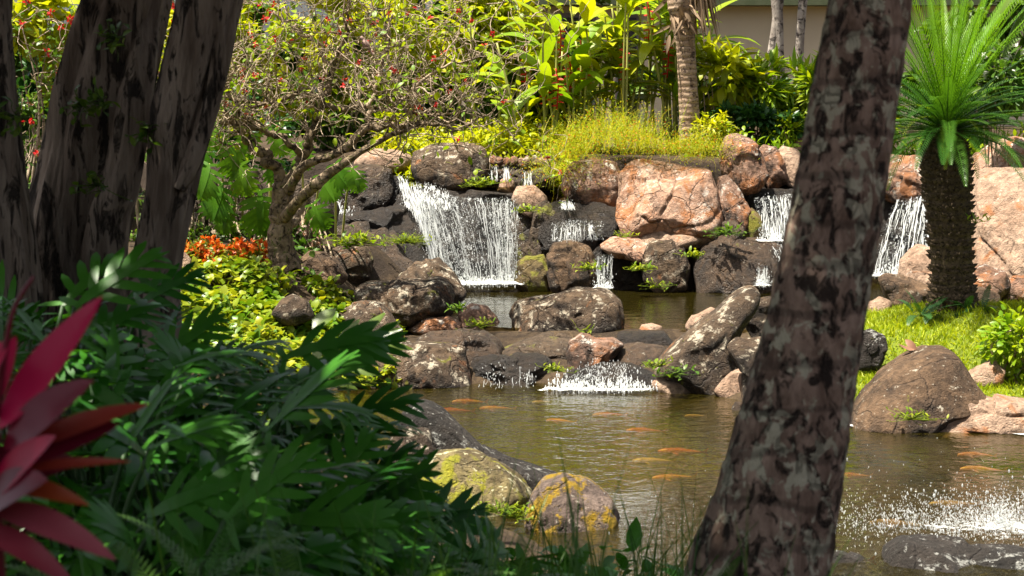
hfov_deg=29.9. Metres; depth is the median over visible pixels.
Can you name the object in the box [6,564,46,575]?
fern
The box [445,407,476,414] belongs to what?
koi
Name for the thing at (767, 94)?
shrub
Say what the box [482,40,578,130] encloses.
shrub
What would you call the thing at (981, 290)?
rock
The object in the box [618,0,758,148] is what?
heliconia
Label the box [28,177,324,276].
ground cover
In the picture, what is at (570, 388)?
cascade
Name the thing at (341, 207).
waterfall
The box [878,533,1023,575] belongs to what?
rock
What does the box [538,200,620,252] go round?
rock
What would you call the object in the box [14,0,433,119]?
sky
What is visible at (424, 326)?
rock
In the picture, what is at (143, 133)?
leaf shoot
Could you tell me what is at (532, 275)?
rock
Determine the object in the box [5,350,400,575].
philodendron
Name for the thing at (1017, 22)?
feather palm
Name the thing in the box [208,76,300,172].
shrub
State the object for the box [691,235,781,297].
rock
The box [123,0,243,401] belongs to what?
fig tree
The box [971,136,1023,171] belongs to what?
rock
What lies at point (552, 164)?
firecracker plant
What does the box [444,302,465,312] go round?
fern
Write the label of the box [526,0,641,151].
heliconia
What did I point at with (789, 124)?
shrub
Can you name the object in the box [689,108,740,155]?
shrub
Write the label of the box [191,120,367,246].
monstera
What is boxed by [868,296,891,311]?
rock
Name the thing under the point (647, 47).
heliconia
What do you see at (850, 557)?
rock
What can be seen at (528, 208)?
fern
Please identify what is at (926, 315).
fern
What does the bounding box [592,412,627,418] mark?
koi
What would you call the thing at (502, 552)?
philodendron
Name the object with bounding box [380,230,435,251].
fern
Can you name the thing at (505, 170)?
waterfall
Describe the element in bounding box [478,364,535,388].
cascade
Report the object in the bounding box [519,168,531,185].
waterfall
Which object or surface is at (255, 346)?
philodendron
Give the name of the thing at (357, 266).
rock
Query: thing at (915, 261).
rock
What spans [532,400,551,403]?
koi
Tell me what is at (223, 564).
fern
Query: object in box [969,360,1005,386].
rock
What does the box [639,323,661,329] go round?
rock
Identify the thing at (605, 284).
waterfall
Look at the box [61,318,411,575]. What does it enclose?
philodendron
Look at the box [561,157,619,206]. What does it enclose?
rock
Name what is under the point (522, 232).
rock
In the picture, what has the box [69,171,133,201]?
leaf shoot
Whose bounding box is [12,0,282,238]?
twiggy shrub
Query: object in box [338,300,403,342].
rock
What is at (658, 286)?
fern
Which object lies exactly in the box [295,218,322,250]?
rock
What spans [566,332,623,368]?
rock
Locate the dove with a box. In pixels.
[359,36,373,55]
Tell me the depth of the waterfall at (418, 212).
27.55 m
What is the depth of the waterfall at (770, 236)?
27.86 m
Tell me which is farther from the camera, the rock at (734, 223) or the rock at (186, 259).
the rock at (734, 223)
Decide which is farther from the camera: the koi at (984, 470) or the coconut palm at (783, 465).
the koi at (984, 470)
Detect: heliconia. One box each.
[416,0,513,130]
[434,0,596,149]
[459,0,618,153]
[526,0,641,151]
[559,0,707,151]
[575,0,721,150]
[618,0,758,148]
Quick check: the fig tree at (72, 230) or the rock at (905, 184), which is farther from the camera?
the rock at (905, 184)
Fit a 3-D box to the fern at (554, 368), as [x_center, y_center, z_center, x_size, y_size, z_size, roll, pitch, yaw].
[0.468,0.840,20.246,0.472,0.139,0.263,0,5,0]
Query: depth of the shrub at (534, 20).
32.39 m
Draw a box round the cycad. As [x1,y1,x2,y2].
[887,0,1023,311]
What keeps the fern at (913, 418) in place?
on the rock at (937, 382)
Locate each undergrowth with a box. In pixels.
[187,318,270,432]
[407,517,680,575]
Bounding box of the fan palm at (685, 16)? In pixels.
[651,0,721,140]
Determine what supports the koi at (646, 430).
in the pond water at (712, 430)
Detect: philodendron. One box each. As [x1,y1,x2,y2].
[0,241,197,575]
[0,259,267,509]
[0,295,331,575]
[1,369,290,575]
[4,434,361,575]
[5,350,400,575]
[9,303,328,507]
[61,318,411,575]
[64,424,447,575]
[126,369,435,575]
[166,322,425,575]
[272,444,490,575]
[280,511,578,575]
[286,308,412,444]
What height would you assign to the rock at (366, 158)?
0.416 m
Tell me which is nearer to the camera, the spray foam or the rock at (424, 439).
the spray foam
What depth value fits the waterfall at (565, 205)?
28.03 m
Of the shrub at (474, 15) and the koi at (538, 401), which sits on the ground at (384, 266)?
the shrub at (474, 15)
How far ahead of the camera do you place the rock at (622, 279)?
27.70 m
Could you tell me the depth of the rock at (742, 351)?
19.19 m
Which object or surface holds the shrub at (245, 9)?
on the ground at (384, 266)
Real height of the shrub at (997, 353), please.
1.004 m
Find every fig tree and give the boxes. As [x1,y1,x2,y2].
[0,0,43,429]
[29,0,172,407]
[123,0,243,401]
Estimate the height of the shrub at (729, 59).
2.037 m
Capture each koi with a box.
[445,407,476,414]
[452,398,488,404]
[479,405,516,411]
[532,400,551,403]
[546,418,576,423]
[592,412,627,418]
[626,427,666,434]
[632,457,677,464]
[652,473,696,481]
[658,447,707,455]
[684,414,706,418]
[844,472,872,479]
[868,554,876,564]
[870,518,929,529]
[929,499,980,508]
[957,451,997,458]
[959,465,1007,474]
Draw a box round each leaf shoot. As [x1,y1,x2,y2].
[0,96,31,139]
[59,85,100,126]
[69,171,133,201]
[84,77,120,116]
[95,18,131,53]
[125,117,164,153]
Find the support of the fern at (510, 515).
on the ground at (384, 266)
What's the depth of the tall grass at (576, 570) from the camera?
4.44 m
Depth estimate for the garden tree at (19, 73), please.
36.88 m
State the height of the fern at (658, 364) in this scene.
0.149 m
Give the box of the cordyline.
[0,275,149,575]
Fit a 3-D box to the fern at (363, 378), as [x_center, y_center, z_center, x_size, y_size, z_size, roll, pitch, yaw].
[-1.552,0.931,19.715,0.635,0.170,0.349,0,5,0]
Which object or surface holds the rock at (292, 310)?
on the ground at (384, 266)
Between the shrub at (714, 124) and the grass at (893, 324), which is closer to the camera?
the grass at (893, 324)
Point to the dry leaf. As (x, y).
(910, 344)
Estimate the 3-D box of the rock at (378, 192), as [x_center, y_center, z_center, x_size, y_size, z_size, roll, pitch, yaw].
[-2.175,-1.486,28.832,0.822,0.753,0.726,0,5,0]
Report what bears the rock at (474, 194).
on the ground at (384, 266)
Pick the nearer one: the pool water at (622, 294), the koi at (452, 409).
the koi at (452, 409)
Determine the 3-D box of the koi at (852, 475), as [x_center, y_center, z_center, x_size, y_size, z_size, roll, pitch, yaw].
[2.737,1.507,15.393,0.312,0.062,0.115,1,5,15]
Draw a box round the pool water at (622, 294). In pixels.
[451,278,886,330]
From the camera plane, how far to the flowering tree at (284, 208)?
23.07 m
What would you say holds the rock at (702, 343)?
on the ground at (384, 266)
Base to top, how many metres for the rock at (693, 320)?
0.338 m
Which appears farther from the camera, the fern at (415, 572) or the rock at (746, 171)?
the rock at (746, 171)
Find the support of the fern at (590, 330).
on the ground at (384, 266)
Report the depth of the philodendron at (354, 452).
5.37 m
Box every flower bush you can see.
[184,234,239,262]
[224,236,268,262]
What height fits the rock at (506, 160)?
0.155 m
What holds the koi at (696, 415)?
in the pond water at (712, 430)
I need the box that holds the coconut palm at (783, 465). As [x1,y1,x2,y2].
[681,0,912,575]
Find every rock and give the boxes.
[182,252,191,272]
[271,294,314,326]
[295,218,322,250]
[299,250,347,284]
[331,242,373,284]
[337,205,431,261]
[337,221,413,271]
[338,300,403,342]
[341,164,393,211]
[354,148,411,173]
[354,276,454,327]
[360,341,471,401]
[386,175,402,206]
[387,427,435,469]
[393,187,521,300]
[396,257,466,304]
[397,399,556,490]
[407,316,461,334]
[410,142,489,190]
[416,328,504,366]
[418,448,532,529]
[458,303,501,328]
[471,352,552,391]
[485,164,555,191]
[490,155,496,165]
[496,156,503,166]
[497,177,514,192]
[502,332,573,358]
[503,157,510,166]
[507,212,531,284]
[509,286,624,333]
[510,156,517,165]
[511,185,547,218]
[513,254,549,292]
[517,158,523,167]
[523,472,619,553]
[524,155,530,166]
[530,200,554,257]
[531,155,538,166]
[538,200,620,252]
[546,239,596,292]
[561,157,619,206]
[561,360,655,405]
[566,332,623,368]
[592,245,649,295]
[600,236,646,262]
[613,342,664,366]
[615,158,722,248]
[616,330,672,345]
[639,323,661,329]
[640,231,702,248]
[641,239,689,295]
[651,378,691,400]
[653,285,760,396]
[685,307,714,330]
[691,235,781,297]
[714,369,741,397]
[716,175,750,231]
[718,220,744,239]
[719,133,769,195]
[727,336,760,400]
[730,402,741,419]
[743,208,763,238]
[745,296,770,337]
[747,188,792,244]
[759,144,787,188]
[778,146,799,188]
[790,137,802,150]
[830,550,882,575]
[850,345,985,444]
[859,328,887,370]
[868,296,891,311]
[878,273,929,306]
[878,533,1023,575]
[884,154,924,203]
[898,244,931,283]
[935,393,1023,447]
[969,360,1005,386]
[970,167,1023,277]
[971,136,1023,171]
[973,264,1010,300]
[975,286,1000,302]
[1002,275,1023,302]
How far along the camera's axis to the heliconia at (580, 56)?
30.82 m
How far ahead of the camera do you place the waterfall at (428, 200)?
27.87 m
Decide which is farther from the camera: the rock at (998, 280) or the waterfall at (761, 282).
the waterfall at (761, 282)
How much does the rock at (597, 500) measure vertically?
0.507 m
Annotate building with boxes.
[460,0,1023,125]
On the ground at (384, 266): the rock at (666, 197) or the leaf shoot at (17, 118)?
the rock at (666, 197)
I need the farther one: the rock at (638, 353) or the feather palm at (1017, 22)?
the feather palm at (1017, 22)
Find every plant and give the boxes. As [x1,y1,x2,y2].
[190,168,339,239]
[504,134,599,203]
[516,116,622,181]
[543,108,635,147]
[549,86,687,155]
[651,125,750,169]
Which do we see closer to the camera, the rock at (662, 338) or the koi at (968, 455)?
the koi at (968, 455)
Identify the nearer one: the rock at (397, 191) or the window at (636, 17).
the rock at (397, 191)
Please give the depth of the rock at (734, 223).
27.64 m
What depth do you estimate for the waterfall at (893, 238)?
28.61 m
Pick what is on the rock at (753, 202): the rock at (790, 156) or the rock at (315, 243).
the rock at (790, 156)
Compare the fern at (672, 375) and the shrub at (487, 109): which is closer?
the fern at (672, 375)
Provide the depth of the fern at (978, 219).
20.32 m
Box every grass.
[59,373,902,575]
[856,299,1023,397]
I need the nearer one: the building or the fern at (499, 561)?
the fern at (499, 561)
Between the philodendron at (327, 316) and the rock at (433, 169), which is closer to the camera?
the philodendron at (327, 316)
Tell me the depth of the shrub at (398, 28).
32.09 m
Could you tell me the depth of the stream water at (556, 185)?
28.98 m
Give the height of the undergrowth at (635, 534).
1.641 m
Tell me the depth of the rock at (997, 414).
17.27 m
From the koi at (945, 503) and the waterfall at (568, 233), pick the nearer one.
the koi at (945, 503)
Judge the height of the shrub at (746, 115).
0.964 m
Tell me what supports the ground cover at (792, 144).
on the ground at (384, 266)
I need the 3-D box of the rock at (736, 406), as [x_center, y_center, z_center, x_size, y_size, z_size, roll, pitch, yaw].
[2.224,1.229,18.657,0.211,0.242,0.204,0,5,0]
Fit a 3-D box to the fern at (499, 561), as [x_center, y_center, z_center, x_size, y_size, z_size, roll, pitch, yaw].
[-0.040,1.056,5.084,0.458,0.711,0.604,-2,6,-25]
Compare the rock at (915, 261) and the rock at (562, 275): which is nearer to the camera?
the rock at (915, 261)
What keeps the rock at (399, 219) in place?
on the ground at (384, 266)
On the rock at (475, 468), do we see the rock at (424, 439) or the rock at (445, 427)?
the rock at (424, 439)
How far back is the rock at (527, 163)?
29.29 m
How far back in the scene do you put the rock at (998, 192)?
24.43 m
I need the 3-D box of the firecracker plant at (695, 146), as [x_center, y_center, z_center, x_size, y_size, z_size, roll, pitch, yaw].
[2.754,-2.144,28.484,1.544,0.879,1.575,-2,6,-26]
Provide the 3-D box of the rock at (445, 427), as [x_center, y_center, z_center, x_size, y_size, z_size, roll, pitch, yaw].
[-0.148,1.286,14.628,1.459,0.814,0.762,0,5,0]
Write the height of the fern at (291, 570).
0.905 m
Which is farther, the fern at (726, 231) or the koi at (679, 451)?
the fern at (726, 231)
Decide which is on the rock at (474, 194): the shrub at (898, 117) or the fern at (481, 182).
the fern at (481, 182)
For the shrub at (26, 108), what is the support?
on the ground at (384, 266)
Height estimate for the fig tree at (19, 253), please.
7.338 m
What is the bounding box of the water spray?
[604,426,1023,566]
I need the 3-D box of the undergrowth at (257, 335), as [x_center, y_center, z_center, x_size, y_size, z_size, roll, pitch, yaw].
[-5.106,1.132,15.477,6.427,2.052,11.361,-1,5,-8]
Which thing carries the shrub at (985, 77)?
on the ground at (384, 266)
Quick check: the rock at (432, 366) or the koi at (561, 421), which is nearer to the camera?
the koi at (561, 421)
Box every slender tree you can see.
[765,0,783,84]
[771,0,784,79]
[793,0,807,80]
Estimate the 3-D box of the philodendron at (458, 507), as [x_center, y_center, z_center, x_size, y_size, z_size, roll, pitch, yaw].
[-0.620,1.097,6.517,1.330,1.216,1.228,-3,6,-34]
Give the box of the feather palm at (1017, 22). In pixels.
[987,0,1023,56]
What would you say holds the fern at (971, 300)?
on the ground at (384, 266)
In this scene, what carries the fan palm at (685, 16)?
on the ground at (384, 266)
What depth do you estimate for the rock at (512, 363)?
20.59 m
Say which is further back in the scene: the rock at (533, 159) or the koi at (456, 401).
the rock at (533, 159)
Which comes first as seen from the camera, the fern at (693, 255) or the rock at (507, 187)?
the fern at (693, 255)
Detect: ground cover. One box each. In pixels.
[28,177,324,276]
[181,245,405,391]
[370,105,579,196]
[684,119,1023,156]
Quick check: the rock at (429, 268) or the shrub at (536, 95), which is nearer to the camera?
the rock at (429, 268)
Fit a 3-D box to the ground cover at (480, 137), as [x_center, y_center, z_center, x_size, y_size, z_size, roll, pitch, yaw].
[-0.589,-2.215,30.979,3.529,1.626,3.142,0,5,0]
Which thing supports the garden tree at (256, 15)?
on the ground at (384, 266)
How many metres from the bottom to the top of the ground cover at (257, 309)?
1.384 m
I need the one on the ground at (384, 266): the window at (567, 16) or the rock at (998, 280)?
the rock at (998, 280)
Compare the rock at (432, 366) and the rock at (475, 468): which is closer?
the rock at (475, 468)
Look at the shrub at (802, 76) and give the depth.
31.15 m
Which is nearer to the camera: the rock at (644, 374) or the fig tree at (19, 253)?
the fig tree at (19, 253)
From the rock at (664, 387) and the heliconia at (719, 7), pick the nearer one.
the rock at (664, 387)
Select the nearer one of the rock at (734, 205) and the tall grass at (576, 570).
the tall grass at (576, 570)
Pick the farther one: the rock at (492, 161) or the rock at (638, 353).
the rock at (492, 161)
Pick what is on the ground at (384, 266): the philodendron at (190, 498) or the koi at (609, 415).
the philodendron at (190, 498)
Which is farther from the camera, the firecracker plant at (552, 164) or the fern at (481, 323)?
the firecracker plant at (552, 164)
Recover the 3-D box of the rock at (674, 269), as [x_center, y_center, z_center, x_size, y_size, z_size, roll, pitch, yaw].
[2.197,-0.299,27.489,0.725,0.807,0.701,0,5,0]
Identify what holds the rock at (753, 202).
on the ground at (384, 266)
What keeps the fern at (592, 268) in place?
on the ground at (384, 266)
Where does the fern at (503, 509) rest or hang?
on the ground at (384, 266)
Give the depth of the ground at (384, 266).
19.13 m
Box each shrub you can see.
[12,0,79,181]
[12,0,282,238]
[14,45,48,185]
[16,55,54,182]
[19,4,76,150]
[159,0,313,138]
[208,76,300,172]
[264,71,395,149]
[265,0,445,150]
[366,0,523,132]
[373,53,533,135]
[438,0,570,123]
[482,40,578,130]
[677,31,779,127]
[677,73,809,144]
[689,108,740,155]
[700,98,803,145]
[704,42,805,143]
[756,111,803,145]
[769,46,817,123]
[892,57,914,154]
[897,0,1023,148]
[960,38,1023,167]
[973,301,1023,385]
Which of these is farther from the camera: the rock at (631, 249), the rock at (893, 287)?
the rock at (631, 249)
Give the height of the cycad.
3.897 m
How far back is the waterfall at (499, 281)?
27.53 m
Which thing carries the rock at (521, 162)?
on the rock at (517, 178)
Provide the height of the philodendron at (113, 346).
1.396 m
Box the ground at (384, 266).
[24,120,1023,575]
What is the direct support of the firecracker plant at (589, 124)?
on the ground at (384, 266)
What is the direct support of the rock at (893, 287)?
on the ground at (384, 266)
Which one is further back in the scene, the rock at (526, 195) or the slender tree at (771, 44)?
the slender tree at (771, 44)
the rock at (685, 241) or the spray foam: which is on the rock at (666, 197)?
the rock at (685, 241)
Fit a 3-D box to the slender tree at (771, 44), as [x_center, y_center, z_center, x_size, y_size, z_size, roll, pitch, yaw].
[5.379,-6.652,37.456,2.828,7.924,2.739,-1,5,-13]
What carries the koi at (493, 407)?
in the pond water at (712, 430)
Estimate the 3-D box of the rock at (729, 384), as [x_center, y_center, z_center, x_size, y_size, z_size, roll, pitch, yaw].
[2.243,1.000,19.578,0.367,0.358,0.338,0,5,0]
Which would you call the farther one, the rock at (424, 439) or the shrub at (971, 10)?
the shrub at (971, 10)
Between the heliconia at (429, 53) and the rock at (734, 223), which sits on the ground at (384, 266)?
the heliconia at (429, 53)
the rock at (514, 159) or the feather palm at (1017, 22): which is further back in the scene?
the rock at (514, 159)
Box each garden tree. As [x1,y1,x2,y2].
[13,7,173,135]
[154,0,426,132]
[367,0,659,133]
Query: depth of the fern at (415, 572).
4.79 m
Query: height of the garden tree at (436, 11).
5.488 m
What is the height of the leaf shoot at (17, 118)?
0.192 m
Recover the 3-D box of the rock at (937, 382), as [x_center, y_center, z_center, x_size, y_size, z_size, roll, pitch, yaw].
[3.755,0.978,17.928,1.274,0.783,1.497,0,5,0]
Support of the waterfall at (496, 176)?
on the rock at (433, 169)
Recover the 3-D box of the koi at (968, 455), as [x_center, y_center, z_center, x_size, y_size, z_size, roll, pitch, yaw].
[3.959,1.424,16.333,0.328,0.066,0.124,2,5,23]
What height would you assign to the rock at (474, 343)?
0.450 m
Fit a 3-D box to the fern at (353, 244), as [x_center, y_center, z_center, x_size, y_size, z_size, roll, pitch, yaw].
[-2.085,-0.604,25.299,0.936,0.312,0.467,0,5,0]
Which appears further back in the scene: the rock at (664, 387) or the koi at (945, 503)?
the rock at (664, 387)
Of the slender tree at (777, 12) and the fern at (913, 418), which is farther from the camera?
the slender tree at (777, 12)
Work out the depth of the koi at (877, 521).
13.87 m
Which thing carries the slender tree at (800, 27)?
on the ground at (384, 266)
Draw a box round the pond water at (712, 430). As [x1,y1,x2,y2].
[259,382,1023,575]
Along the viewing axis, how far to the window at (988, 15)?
42.61 m
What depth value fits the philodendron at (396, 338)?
6.63 m
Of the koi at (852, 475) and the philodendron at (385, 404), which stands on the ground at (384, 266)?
the philodendron at (385, 404)
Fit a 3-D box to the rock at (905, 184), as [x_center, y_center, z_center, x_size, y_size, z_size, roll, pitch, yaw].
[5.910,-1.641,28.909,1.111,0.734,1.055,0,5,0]
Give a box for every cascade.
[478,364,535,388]
[539,358,658,399]
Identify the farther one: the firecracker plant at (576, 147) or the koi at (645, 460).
the firecracker plant at (576, 147)
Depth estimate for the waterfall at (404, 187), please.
28.07 m
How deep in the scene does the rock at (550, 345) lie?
21.38 m
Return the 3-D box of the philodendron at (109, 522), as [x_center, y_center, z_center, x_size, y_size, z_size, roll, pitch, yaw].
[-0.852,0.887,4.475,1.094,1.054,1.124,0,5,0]
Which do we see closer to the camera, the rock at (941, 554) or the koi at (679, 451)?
the rock at (941, 554)
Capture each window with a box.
[560,13,595,125]
[615,14,639,125]
[962,13,998,125]
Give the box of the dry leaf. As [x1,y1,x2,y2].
[899,339,916,349]
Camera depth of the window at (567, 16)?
42.60 m
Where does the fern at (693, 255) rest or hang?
on the ground at (384, 266)
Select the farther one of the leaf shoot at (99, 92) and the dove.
the dove
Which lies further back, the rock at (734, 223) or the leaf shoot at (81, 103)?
the rock at (734, 223)
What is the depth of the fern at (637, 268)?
26.56 m
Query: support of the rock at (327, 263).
on the ground at (384, 266)
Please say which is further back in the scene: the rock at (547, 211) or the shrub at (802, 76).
the shrub at (802, 76)
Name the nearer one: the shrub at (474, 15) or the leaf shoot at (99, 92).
the leaf shoot at (99, 92)
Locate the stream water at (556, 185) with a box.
[409,184,560,186]
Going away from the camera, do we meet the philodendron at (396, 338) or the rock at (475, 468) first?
the philodendron at (396, 338)
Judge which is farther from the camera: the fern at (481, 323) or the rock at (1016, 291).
the rock at (1016, 291)
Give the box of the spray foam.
[889,522,1023,534]
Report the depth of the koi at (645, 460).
16.44 m
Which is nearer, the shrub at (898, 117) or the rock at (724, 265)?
the rock at (724, 265)
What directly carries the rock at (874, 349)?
on the grass at (893, 324)
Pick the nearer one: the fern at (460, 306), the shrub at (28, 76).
the fern at (460, 306)
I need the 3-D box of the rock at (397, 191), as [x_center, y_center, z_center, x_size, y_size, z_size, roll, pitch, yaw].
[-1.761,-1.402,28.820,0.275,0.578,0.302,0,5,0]
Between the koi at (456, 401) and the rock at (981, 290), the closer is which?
the koi at (456, 401)
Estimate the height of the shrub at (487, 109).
1.718 m
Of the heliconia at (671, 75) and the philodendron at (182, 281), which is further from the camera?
the heliconia at (671, 75)
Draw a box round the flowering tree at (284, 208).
[158,0,589,273]
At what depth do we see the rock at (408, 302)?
22.98 m
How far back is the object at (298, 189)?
26.11 m
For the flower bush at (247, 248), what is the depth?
23.44 m
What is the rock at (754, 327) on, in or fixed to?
on the ground at (384, 266)
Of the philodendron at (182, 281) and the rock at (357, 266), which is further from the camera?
the rock at (357, 266)
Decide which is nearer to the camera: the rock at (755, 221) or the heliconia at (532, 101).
the rock at (755, 221)
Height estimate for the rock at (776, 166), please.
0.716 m
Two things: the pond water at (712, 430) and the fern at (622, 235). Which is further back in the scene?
the fern at (622, 235)
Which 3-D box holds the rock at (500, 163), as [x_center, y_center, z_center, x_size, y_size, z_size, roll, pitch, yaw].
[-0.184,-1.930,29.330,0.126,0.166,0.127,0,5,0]
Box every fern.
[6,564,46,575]
[98,505,326,575]
[237,519,313,575]
[322,230,382,252]
[324,225,385,246]
[331,556,515,575]
[343,374,389,385]
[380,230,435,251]
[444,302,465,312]
[455,316,494,328]
[458,175,511,187]
[459,534,574,575]
[471,498,529,515]
[496,504,534,522]
[511,203,543,212]
[535,362,578,372]
[570,259,606,273]
[571,319,593,332]
[613,229,638,238]
[624,260,657,272]
[638,277,671,291]
[643,355,672,368]
[650,363,698,380]
[673,246,704,259]
[702,222,756,237]
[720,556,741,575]
[886,406,948,425]
[898,289,959,324]
[949,284,999,316]
[965,212,991,222]
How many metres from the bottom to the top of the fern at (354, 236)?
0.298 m
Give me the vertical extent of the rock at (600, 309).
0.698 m
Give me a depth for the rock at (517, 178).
29.22 m
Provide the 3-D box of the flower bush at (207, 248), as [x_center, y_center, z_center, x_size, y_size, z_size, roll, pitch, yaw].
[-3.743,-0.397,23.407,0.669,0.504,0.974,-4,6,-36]
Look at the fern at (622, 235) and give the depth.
27.24 m
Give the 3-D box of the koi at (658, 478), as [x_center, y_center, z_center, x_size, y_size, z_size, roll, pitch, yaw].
[1.328,1.549,15.708,0.372,0.074,0.134,-3,6,-29]
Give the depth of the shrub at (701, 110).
32.43 m
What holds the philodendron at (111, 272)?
on the ground at (384, 266)
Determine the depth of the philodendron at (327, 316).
11.12 m
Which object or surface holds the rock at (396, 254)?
on the ground at (384, 266)
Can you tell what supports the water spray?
on the pond water at (712, 430)
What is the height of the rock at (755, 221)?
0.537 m
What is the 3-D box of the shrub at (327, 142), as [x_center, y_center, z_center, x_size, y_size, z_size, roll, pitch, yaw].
[-3.128,-2.970,32.468,2.381,1.451,1.143,0,5,0]
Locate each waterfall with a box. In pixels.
[337,199,354,215]
[398,173,437,257]
[407,193,434,258]
[409,182,450,212]
[414,186,522,289]
[488,166,500,180]
[501,167,510,179]
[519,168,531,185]
[552,219,603,241]
[560,199,574,211]
[590,254,612,289]
[756,192,791,242]
[756,267,771,288]
[873,200,926,279]

